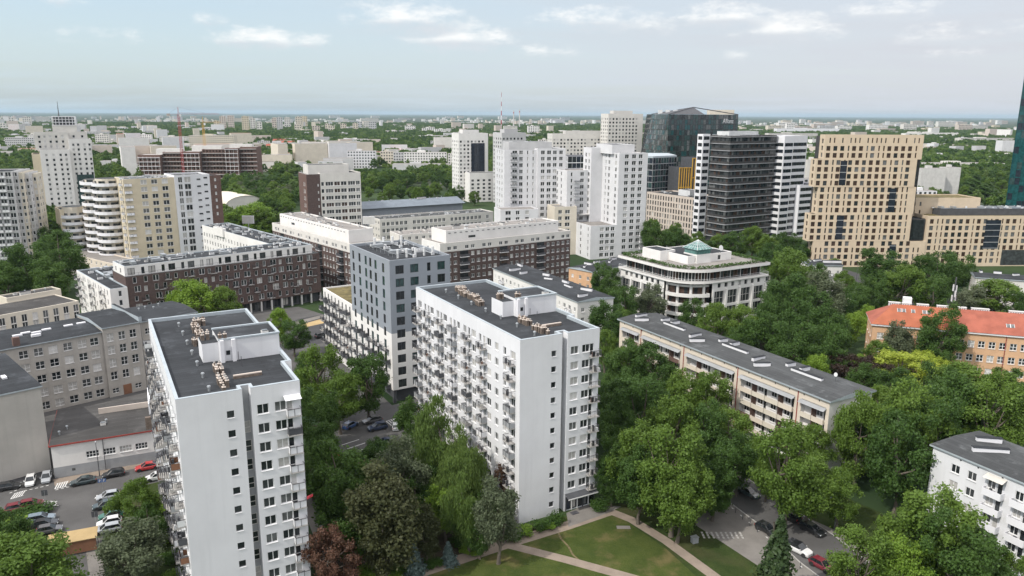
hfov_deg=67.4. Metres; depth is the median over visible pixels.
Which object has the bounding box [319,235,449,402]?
apartment tower
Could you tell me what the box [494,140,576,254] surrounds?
apartment tower
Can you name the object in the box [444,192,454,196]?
tree
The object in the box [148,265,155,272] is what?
window
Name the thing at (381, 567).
tree
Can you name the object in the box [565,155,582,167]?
glass office
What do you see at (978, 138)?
apartment block
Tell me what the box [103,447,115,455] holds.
window
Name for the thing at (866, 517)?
verge
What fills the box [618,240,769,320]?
office building
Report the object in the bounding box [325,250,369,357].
window
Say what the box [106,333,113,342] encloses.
window
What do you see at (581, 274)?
apartment block
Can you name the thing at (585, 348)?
window
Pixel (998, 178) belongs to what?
tree
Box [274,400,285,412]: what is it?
window
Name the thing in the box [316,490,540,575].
thicket soil
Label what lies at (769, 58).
sky
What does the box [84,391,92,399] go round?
window
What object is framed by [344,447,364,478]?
tree
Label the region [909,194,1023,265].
office building
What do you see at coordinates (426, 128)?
apartment block
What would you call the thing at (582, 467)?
window
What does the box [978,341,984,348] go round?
window
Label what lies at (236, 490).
window
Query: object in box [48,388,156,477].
annex building
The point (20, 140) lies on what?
apartment block
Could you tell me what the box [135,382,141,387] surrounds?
window
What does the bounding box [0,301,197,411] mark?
institute building
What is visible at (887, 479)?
tree
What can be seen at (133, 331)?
window
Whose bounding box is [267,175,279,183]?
tree
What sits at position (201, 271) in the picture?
window
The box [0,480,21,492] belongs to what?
parked car
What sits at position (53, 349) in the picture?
window
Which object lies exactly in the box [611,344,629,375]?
tree
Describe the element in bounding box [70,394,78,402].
window
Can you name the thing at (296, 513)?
window
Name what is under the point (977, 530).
tree
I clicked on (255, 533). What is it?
window
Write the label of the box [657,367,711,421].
tree
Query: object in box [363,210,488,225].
window
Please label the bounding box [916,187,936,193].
apartment block
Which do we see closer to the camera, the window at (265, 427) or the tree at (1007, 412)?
the window at (265, 427)
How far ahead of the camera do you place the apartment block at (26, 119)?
3137.01 m
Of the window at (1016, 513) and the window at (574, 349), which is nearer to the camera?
the window at (1016, 513)
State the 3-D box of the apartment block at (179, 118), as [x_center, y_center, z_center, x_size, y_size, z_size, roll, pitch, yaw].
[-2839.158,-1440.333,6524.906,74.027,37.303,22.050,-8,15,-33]
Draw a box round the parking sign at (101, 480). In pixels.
[98,478,105,486]
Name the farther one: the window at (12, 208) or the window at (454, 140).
the window at (454, 140)
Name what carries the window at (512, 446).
in the apartment block at (510, 375)
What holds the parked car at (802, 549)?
on the street at (759, 509)
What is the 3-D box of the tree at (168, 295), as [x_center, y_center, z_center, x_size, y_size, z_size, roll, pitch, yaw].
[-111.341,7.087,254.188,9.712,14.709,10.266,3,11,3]
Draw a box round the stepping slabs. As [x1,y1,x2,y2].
[701,532,743,538]
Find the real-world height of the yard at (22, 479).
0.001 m
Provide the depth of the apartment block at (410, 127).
2813.17 m
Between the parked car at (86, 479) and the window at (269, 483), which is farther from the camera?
the parked car at (86, 479)
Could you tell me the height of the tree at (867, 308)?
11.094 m
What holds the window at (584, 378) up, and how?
in the apartment block at (510, 375)
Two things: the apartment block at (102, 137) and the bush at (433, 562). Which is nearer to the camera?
the bush at (433, 562)
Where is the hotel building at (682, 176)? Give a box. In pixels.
[667,157,695,190]
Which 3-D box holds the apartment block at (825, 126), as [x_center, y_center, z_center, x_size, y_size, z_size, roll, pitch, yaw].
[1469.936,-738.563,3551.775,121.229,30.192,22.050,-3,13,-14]
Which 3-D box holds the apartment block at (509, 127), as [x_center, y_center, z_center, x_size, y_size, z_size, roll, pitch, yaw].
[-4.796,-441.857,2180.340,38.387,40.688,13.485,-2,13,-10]
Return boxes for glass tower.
[641,107,737,193]
[1005,81,1023,205]
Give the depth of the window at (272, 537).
111.75 m
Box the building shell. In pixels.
[137,144,262,178]
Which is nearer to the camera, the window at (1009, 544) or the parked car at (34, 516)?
the window at (1009, 544)
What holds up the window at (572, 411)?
in the apartment block at (510, 375)
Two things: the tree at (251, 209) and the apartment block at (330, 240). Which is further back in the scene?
the tree at (251, 209)
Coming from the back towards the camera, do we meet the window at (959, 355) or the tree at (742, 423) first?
the window at (959, 355)
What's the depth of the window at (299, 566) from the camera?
114.82 m
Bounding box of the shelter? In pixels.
[48,526,98,555]
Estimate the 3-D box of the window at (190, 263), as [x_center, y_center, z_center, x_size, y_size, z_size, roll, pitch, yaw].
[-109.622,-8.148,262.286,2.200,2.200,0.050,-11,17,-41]
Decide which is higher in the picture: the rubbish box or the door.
the door
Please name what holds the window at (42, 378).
in the institute building at (85, 357)
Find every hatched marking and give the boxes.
[11,490,25,498]
[55,481,67,488]
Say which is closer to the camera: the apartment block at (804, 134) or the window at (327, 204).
the window at (327, 204)
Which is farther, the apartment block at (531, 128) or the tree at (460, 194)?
the apartment block at (531, 128)
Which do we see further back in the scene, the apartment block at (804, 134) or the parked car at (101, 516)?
the apartment block at (804, 134)
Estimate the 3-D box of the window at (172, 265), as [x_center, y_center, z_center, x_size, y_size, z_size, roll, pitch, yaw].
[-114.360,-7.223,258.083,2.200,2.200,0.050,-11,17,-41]
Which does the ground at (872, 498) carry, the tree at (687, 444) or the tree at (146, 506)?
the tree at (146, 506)
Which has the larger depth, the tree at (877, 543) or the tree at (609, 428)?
the tree at (609, 428)
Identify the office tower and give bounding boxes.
[298,163,361,224]
[692,131,811,240]
[803,134,925,266]
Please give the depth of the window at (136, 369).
199.36 m
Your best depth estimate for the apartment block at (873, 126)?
3417.77 m
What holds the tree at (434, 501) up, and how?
on the thicket soil
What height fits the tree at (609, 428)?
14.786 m
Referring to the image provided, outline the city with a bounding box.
[0,116,1016,174]
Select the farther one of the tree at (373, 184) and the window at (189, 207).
the tree at (373, 184)
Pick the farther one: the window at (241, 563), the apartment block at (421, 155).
the apartment block at (421, 155)
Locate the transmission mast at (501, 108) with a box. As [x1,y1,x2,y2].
[501,92,501,124]
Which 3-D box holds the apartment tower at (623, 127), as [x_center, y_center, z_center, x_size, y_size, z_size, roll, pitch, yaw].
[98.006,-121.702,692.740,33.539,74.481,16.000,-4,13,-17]
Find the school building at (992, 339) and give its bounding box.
[864,296,1023,381]
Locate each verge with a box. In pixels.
[4,508,49,554]
[105,481,183,575]
[605,502,757,575]
[749,478,882,550]
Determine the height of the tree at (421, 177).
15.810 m
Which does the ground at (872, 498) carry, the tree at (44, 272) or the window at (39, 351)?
the tree at (44, 272)
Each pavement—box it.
[53,464,140,485]
[295,315,322,323]
[695,504,902,575]
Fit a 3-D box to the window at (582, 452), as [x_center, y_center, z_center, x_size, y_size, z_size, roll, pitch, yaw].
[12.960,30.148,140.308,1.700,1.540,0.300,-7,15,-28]
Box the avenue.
[782,255,1013,311]
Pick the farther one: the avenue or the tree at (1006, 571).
the avenue
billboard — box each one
[242,216,253,227]
[363,216,374,226]
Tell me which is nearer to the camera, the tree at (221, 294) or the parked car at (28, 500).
the parked car at (28, 500)
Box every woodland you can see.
[0,121,1014,172]
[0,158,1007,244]
[3,159,1009,247]
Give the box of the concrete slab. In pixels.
[616,526,630,528]
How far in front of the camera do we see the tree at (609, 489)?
140.26 m
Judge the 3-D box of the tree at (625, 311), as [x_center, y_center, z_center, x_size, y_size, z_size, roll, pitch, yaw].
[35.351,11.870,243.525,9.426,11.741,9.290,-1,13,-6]
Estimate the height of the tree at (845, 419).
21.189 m
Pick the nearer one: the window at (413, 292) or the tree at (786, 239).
the window at (413, 292)
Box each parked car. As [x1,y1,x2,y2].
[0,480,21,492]
[4,501,28,514]
[20,497,43,505]
[23,473,36,486]
[26,512,55,520]
[28,517,58,530]
[36,523,62,535]
[40,469,52,483]
[70,475,96,486]
[92,498,113,510]
[96,488,119,500]
[96,514,121,526]
[97,520,121,535]
[98,509,123,520]
[102,467,124,479]
[135,460,158,472]
[145,471,157,482]
[314,332,324,338]
[342,420,358,429]
[362,414,382,424]
[367,420,387,431]
[380,436,391,440]
[391,422,398,430]
[738,485,760,499]
[754,519,772,536]
[779,510,802,522]
[788,537,812,557]
[798,520,825,537]
[808,554,830,573]
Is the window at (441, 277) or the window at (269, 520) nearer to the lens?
the window at (269, 520)
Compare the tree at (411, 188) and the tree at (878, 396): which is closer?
the tree at (878, 396)
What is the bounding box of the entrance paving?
[566,505,620,526]
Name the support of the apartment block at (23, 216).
on the ground at (872, 498)
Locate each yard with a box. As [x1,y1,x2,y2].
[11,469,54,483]
[44,307,320,473]
[289,342,417,483]
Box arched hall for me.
[222,191,264,211]
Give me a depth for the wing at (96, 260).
353.96 m
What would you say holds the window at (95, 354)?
in the institute building at (85, 357)
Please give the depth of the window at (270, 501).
110.48 m
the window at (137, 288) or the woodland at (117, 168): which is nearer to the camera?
the window at (137, 288)
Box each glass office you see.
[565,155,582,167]
[645,153,676,219]
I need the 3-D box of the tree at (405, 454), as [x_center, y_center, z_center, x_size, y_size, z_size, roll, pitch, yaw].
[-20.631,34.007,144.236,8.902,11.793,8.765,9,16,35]
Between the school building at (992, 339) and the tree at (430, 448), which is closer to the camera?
the tree at (430, 448)
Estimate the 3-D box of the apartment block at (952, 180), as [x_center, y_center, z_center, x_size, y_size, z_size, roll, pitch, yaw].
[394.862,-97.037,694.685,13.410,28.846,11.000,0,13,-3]
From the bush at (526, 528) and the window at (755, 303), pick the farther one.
the window at (755, 303)
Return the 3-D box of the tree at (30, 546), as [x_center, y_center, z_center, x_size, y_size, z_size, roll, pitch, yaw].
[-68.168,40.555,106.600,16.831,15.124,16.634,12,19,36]
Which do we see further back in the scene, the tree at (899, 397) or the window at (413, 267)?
the window at (413, 267)
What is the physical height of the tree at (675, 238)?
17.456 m
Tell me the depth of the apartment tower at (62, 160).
505.99 m
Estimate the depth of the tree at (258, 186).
609.84 m
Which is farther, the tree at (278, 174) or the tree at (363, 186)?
the tree at (278, 174)
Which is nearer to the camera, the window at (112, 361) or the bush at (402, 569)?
the bush at (402, 569)
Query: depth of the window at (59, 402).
187.97 m
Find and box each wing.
[0,353,50,481]
[80,248,132,267]
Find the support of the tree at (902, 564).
on the ground at (872, 498)
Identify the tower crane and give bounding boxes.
[166,108,218,171]
[197,117,214,145]
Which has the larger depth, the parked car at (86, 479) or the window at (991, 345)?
the window at (991, 345)
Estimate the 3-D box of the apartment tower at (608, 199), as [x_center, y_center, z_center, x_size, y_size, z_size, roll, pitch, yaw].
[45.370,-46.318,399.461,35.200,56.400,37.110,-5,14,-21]
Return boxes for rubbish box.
[690,535,698,543]
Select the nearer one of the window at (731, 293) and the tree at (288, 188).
the window at (731, 293)
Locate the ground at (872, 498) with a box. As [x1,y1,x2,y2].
[0,112,1023,575]
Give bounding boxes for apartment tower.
[32,103,94,206]
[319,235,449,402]
[452,130,492,201]
[493,129,525,201]
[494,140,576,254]
[547,131,600,154]
[556,143,647,259]
[600,111,642,167]
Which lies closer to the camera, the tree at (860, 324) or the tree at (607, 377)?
the tree at (607, 377)
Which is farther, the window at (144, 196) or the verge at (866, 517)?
the window at (144, 196)
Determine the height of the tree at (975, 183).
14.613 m
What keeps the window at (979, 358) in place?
in the school building at (992, 339)
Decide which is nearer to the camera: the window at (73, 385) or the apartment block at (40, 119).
the window at (73, 385)
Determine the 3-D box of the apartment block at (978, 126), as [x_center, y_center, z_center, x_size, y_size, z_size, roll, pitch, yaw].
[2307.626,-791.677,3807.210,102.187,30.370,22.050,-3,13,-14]
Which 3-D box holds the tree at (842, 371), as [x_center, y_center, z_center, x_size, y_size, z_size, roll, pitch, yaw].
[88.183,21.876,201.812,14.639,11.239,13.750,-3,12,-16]
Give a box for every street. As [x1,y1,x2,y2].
[0,456,163,575]
[277,314,324,352]
[676,429,868,575]
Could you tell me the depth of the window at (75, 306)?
237.97 m
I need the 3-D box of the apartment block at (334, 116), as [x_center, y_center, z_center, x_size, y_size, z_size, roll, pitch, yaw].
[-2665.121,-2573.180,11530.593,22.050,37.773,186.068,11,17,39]
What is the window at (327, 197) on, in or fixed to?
in the office tower at (331, 190)
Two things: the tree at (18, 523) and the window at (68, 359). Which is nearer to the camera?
the tree at (18, 523)
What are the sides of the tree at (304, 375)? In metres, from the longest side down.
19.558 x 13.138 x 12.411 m
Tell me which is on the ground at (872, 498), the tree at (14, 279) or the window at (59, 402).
the tree at (14, 279)
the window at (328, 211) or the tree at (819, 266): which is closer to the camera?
the tree at (819, 266)
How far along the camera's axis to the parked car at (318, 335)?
247.59 m
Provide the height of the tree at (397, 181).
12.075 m
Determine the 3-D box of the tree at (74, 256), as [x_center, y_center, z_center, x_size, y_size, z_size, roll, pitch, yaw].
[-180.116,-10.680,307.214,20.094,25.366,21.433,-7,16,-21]
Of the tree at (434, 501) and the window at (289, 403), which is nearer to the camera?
the window at (289, 403)
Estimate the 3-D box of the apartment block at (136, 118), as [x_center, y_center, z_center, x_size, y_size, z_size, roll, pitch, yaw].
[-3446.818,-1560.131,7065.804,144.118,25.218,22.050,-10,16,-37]
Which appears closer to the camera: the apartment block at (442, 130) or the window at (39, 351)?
the window at (39, 351)
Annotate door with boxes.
[123,383,131,394]
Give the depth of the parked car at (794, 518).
137.16 m
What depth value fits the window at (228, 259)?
270.77 m
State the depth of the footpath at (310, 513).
137.82 m
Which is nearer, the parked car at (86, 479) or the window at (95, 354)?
the parked car at (86, 479)
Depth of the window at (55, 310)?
233.25 m
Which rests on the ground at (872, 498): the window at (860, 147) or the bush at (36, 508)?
the bush at (36, 508)
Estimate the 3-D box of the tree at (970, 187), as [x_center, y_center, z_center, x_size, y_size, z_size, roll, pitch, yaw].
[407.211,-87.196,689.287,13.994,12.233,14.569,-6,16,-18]
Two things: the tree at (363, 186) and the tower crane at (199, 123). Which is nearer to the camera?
the tree at (363, 186)
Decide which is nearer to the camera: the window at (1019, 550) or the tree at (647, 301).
the window at (1019, 550)
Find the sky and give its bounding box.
[0,0,1023,117]
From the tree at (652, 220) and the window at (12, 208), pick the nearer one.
the window at (12, 208)
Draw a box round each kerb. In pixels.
[731,503,818,575]
[748,479,868,562]
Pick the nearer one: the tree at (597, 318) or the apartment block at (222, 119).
the tree at (597, 318)
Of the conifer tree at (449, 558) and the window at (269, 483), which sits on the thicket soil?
the conifer tree at (449, 558)
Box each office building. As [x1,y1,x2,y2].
[0,286,79,329]
[362,196,492,240]
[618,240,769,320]
[646,189,707,235]
[765,276,769,291]
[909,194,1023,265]
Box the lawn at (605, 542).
[427,515,695,575]
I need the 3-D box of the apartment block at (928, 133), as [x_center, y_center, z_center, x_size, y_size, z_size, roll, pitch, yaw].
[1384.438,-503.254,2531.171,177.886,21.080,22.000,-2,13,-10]
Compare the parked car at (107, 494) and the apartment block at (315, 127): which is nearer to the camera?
the parked car at (107, 494)
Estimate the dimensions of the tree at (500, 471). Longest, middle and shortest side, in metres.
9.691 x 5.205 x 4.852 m
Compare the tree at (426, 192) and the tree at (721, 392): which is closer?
the tree at (721, 392)
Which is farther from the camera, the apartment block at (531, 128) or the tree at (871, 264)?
the apartment block at (531, 128)
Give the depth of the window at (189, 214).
368.39 m
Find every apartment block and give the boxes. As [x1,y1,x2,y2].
[0,123,6,127]
[0,168,48,263]
[5,136,34,146]
[19,123,29,130]
[22,116,31,125]
[35,116,49,121]
[55,172,223,258]
[73,223,321,312]
[86,131,110,133]
[95,133,110,142]
[100,159,116,164]
[128,117,145,119]
[140,133,152,138]
[143,308,312,575]
[159,135,188,141]
[173,116,182,120]
[189,134,236,147]
[219,116,226,128]
[226,118,241,121]
[227,115,234,127]
[241,116,249,129]
[250,118,255,128]
[256,121,261,129]
[272,117,276,127]
[272,212,381,287]
[276,117,282,129]
[284,117,289,126]
[294,124,301,128]
[295,116,302,127]
[301,116,307,125]
[312,125,319,130]
[329,115,339,117]
[347,149,376,168]
[360,118,378,122]
[363,122,368,127]
[369,121,375,128]
[380,150,393,165]
[392,162,448,170]
[393,151,403,161]
[404,150,446,162]
[405,125,414,129]
[412,279,601,523]
[422,127,434,130]
[422,218,570,282]
[434,128,450,132]
[448,152,451,165]
[492,263,614,329]
[503,125,516,128]
[527,125,538,132]
[541,118,556,121]
[550,119,564,122]
[568,257,626,288]
[617,313,876,475]
[765,125,781,129]
[765,132,817,136]
[774,128,838,131]
[785,123,794,127]
[795,126,811,127]
[801,258,843,290]
[804,157,813,177]
[811,124,835,127]
[817,125,839,127]
[835,125,851,129]
[866,124,887,129]
[900,124,916,129]
[910,121,923,124]
[910,132,958,135]
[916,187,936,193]
[917,125,933,126]
[917,165,946,190]
[921,161,1004,165]
[927,431,1023,575]
[935,122,953,126]
[939,164,960,193]
[955,124,972,129]
[955,137,1013,140]
[967,269,1023,306]
[972,125,987,128]
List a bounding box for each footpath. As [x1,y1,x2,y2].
[86,538,104,575]
[307,498,330,564]
[405,513,610,575]
[505,542,637,575]
[608,510,719,575]
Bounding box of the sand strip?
[304,319,323,326]
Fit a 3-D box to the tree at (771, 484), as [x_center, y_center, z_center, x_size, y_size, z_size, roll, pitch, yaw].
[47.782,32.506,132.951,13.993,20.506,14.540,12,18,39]
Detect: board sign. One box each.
[41,490,47,501]
[91,511,97,522]
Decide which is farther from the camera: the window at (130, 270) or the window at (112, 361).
the window at (130, 270)
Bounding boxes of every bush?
[11,498,56,517]
[158,549,179,564]
[161,568,182,575]
[355,562,376,575]
[388,570,404,575]
[390,563,408,572]
[423,556,443,569]
[447,535,466,548]
[458,543,483,555]
[505,526,524,542]
[516,522,533,536]
[529,518,550,531]
[543,522,556,529]
[546,509,565,526]
[589,496,609,512]
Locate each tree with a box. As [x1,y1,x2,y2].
[0,240,54,290]
[0,261,33,294]
[0,506,35,551]
[0,528,89,575]
[0,529,59,575]
[28,255,72,296]
[29,228,89,291]
[36,223,67,247]
[87,515,172,575]
[102,474,162,524]
[132,500,167,536]
[164,290,178,301]
[169,279,219,313]
[205,285,242,312]
[224,201,275,228]
[224,211,245,224]
[227,177,237,185]
[229,184,239,189]
[235,175,243,181]
[244,175,254,188]
[245,179,254,189]
[249,183,261,191]
[250,175,261,181]
[255,209,276,229]
[258,189,267,197]
[258,195,274,210]
[259,193,272,203]
[266,180,278,189]
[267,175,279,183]
[267,189,278,201]
[267,198,282,213]
[267,307,291,343]
[273,171,283,177]
[276,196,289,210]
[279,198,296,212]
[279,319,314,356]
[280,171,293,182]
[280,192,291,201]
[281,184,291,192]
[282,176,291,182]
[294,343,343,405]
[294,356,317,383]
[297,521,363,575]
[300,386,341,442]
[304,420,341,468]
[304,446,330,499]
[306,436,383,526]
[314,476,367,567]
[317,367,366,434]
[318,455,353,484]
[341,457,425,570]
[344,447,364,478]
[345,351,392,417]
[358,515,412,575]
[360,438,387,458]
[361,180,368,190]
[361,435,391,460]
[363,186,374,197]
[367,176,379,192]
[374,432,432,495]
[376,175,386,191]
[377,192,386,200]
[379,171,389,180]
[382,441,419,481]
[383,184,396,199]
[388,172,396,181]
[392,395,431,442]
[393,179,401,187]
[394,183,406,198]
[401,172,413,187]
[402,543,428,575]
[403,470,432,517]
[405,186,414,198]
[408,428,442,446]
[411,186,424,198]
[411,393,468,473]
[411,501,443,563]
[415,463,438,495]
[416,484,461,542]
[417,185,429,197]
[419,171,428,182]
[424,185,434,197]
[429,446,484,504]
[430,175,440,184]
[432,183,442,196]
[437,169,444,176]
[437,470,488,554]
[440,174,450,189]
[440,541,459,570]
[441,421,489,493]
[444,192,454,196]
[450,184,465,199]
[463,522,489,559]
[468,190,481,205]
[470,472,523,564]
[475,488,499,511]
[490,462,506,493]
[588,298,624,345]
[589,260,621,292]
[593,455,622,507]
[596,392,634,437]
[597,431,622,483]
[598,273,625,303]
[598,366,640,416]
[598,373,619,401]
[599,327,618,372]
[599,396,638,456]
[601,336,648,389]
[603,417,664,480]
[606,375,670,432]
[608,285,638,314]
[610,307,630,330]
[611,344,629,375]
[614,442,670,524]
[628,340,677,387]
[632,423,715,537]
[634,282,668,313]
[639,393,703,462]
[640,220,668,246]
[640,373,667,415]
[649,218,660,228]
[649,455,718,543]
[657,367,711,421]
[664,226,691,246]
[670,222,681,228]
[673,429,744,511]
[677,297,706,325]
[679,398,728,463]
[685,370,732,426]
[691,231,705,243]
[695,302,732,335]
[698,408,726,443]
[706,462,740,521]
[708,233,726,248]
[717,406,754,451]
[717,427,759,496]
[719,230,745,254]
[721,303,758,342]
[728,324,751,345]
[738,225,769,257]
[740,308,786,351]
[746,416,827,527]
[750,514,797,575]
[752,456,774,501]
[755,235,779,256]
[756,247,776,271]
[756,271,818,325]
[756,290,795,329]
[761,241,786,268]
[761,247,815,292]
[767,320,818,363]
[772,233,783,244]
[778,450,845,520]
[779,231,801,250]
[779,290,839,345]
[794,239,810,264]
[797,423,839,463]
[801,352,831,373]
[804,324,848,370]
[805,269,850,319]
[807,262,828,279]
[813,313,853,355]
[817,466,864,529]
[823,349,877,378]
[824,521,899,575]
[828,390,891,485]
[832,270,855,293]
[840,293,858,316]
[840,323,855,349]
[841,281,871,317]
[842,361,878,387]
[843,310,866,346]
[847,353,866,365]
[847,356,894,386]
[853,398,899,458]
[855,269,894,308]
[856,246,908,294]
[857,304,874,328]
[860,339,896,362]
[861,405,940,517]
[863,401,915,470]
[865,529,940,575]
[868,347,939,385]
[871,384,892,405]
[873,263,930,305]
[873,365,910,403]
[873,506,922,539]
[876,481,993,575]
[882,319,916,353]
[884,374,956,458]
[899,504,1005,575]
[903,349,950,384]
[903,395,967,485]
[905,274,952,306]
[905,358,960,400]
[911,249,961,297]
[913,300,969,363]
[922,370,996,438]
[924,359,1001,404]
[941,253,978,294]
[949,378,1023,446]
[951,525,1000,574]
[955,284,989,309]
[957,185,968,194]
[958,184,973,195]
[967,278,1023,311]
[969,180,982,193]
[971,533,1017,575]
[972,174,981,180]
[972,184,992,197]
[977,369,1023,428]
[985,183,996,196]
[990,383,1023,444]
[991,177,1007,185]
[992,366,1023,384]
[993,551,1023,575]
[994,180,1007,191]
[1002,290,1023,312]
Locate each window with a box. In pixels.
[0,318,5,326]
[6,179,11,183]
[7,186,12,190]
[9,206,15,210]
[10,316,16,324]
[18,350,28,359]
[20,364,30,371]
[21,314,27,321]
[32,312,37,319]
[33,348,43,356]
[35,361,45,369]
[37,374,46,383]
[41,388,48,396]
[42,401,50,409]
[43,310,48,317]
[48,345,57,353]
[50,358,59,366]
[52,371,60,380]
[53,308,58,315]
[53,385,62,393]
[55,398,64,406]
[63,306,68,313]
[63,342,71,351]
[65,355,74,364]
[66,368,75,377]
[68,382,76,390]
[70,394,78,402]
[73,304,78,311]
[77,340,86,348]
[79,352,87,361]
[81,365,89,374]
[82,378,90,387]
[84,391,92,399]
[86,450,99,458]
[90,337,98,346]
[91,350,100,358]
[93,363,101,371]
[94,376,102,384]
[96,389,104,396]
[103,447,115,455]
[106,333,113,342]
[108,346,115,354]
[109,358,116,367]
[111,371,117,380]
[118,331,124,339]
[119,343,126,352]
[119,444,131,452]
[121,356,127,364]
[122,369,129,377]
[127,268,134,274]
[129,329,135,337]
[131,341,137,350]
[132,354,139,362]
[133,366,139,375]
[134,285,140,291]
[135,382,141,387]
[135,442,147,450]
[141,187,147,191]
[142,194,147,198]
[142,201,148,205]
[143,208,149,212]
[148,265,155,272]
[150,343,187,573]
[151,179,156,183]
[153,274,158,280]
[156,292,162,297]
[168,263,174,269]
[184,177,190,182]
[185,184,190,189]
[185,191,191,196]
[186,198,192,203]
[187,204,192,209]
[187,211,193,216]
[188,218,193,223]
[188,225,194,230]
[188,261,193,267]
[189,232,194,237]
[190,239,195,244]
[190,245,196,250]
[199,268,204,274]
[206,258,212,264]
[215,266,221,272]
[225,256,230,262]
[227,410,233,418]
[228,430,236,438]
[230,449,237,457]
[231,468,239,476]
[233,487,239,495]
[234,272,239,277]
[235,505,242,513]
[236,524,243,532]
[237,542,244,550]
[239,560,246,568]
[244,420,250,432]
[246,439,251,451]
[247,458,253,469]
[249,476,254,488]
[250,495,256,506]
[251,513,257,524]
[253,531,258,541]
[254,548,259,559]
[255,565,261,575]
[257,403,269,415]
[258,422,270,434]
[260,441,271,453]
[261,460,273,471]
[262,478,273,490]
[264,496,275,508]
[265,515,276,526]
[266,532,277,544]
[267,550,279,562]
[269,567,279,575]
[273,227,298,239]
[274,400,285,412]
[276,419,287,431]
[277,438,288,449]
[278,456,289,468]
[279,475,290,486]
[281,493,291,504]
[282,511,292,522]
[283,528,293,540]
[284,546,294,557]
[285,563,296,574]
[286,400,292,410]
[288,418,293,432]
[289,437,294,448]
[290,455,295,466]
[291,474,296,484]
[292,492,297,501]
[293,510,298,520]
[294,528,300,536]
[296,545,301,555]
[297,563,302,572]
[325,182,332,185]
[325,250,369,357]
[326,189,333,192]
[326,196,333,199]
[326,203,333,206]
[327,210,334,213]
[348,195,355,198]
[349,215,356,219]
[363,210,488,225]
[395,265,403,273]
[396,278,403,286]
[396,291,403,299]
[396,304,404,312]
[397,316,404,325]
[397,329,404,337]
[398,341,405,350]
[398,354,405,362]
[398,366,405,374]
[399,378,406,386]
[410,264,417,272]
[410,276,418,284]
[411,289,415,297]
[418,300,589,489]
[427,275,430,283]
[437,261,444,269]
[438,273,444,281]
[454,140,483,198]
[471,329,475,338]
[486,382,490,392]
[487,338,490,347]
[487,353,490,362]
[487,367,490,377]
[487,397,490,406]
[497,149,562,216]
[509,445,514,453]
[509,460,514,469]
[510,351,515,361]
[510,367,514,376]
[510,399,514,407]
[510,430,514,439]
[511,383,514,392]
[531,234,569,277]
[556,153,638,251]
[567,139,599,154]
[568,451,574,460]
[568,466,575,474]
[569,407,576,416]
[569,422,576,430]
[569,437,575,445]
[570,361,577,370]
[570,377,577,385]
[570,392,577,400]
[571,346,577,354]
[579,449,585,457]
[580,419,586,428]
[580,434,586,442]
[581,374,588,383]
[581,390,588,398]
[581,404,587,413]
[582,344,588,352]
[582,359,588,368]
[587,433,590,444]
[588,404,591,415]
[589,359,592,370]
[589,374,592,385]
[590,343,593,355]
[601,118,636,167]
[623,277,629,290]
[626,332,667,374]
[633,280,639,294]
[647,194,670,228]
[709,286,711,298]
[714,291,722,303]
[727,289,736,302]
[740,287,749,300]
[752,301,760,314]
[753,285,761,298]
[769,416,774,423]
[770,391,776,398]
[783,409,789,416]
[785,397,790,403]
[816,410,822,417]
[823,138,919,264]
[877,332,883,339]
[949,480,957,490]
[950,464,959,475]
[955,353,961,359]
[964,487,973,498]
[964,503,971,512]
[965,354,972,360]
[966,471,976,482]
[967,340,974,347]
[972,219,1023,262]
[976,354,982,361]
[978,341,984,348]
[983,496,992,507]
[983,512,990,523]
[986,355,993,362]
[986,479,995,490]
[988,342,995,349]
[991,517,997,527]
[994,500,1000,510]
[996,484,1002,494]
[997,356,1003,363]
[999,343,1006,350]
[1007,357,1014,364]
[1007,542,1015,553]
[1008,525,1017,536]
[1009,344,1016,350]
[1011,508,1020,519]
[1015,491,1023,503]
[1016,547,1022,557]
[1018,358,1023,365]
[1019,529,1023,540]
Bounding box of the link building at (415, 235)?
[390,228,431,244]
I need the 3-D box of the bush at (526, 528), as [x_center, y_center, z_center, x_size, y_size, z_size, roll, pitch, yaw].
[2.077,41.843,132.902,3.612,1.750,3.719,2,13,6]
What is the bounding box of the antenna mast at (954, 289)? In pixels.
[951,277,957,302]
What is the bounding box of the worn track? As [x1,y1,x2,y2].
[558,533,577,558]
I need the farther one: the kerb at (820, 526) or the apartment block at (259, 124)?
the apartment block at (259, 124)
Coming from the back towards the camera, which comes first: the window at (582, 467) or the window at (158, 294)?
the window at (158, 294)
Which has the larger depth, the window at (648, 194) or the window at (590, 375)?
the window at (648, 194)
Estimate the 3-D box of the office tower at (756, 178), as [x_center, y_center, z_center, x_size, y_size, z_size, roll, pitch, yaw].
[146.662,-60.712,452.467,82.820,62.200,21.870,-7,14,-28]
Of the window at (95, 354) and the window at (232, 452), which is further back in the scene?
the window at (95, 354)
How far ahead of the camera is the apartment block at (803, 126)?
3368.98 m
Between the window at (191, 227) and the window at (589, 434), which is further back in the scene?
the window at (191, 227)
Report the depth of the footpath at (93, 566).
123.70 m
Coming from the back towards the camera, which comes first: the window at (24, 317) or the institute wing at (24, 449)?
the window at (24, 317)

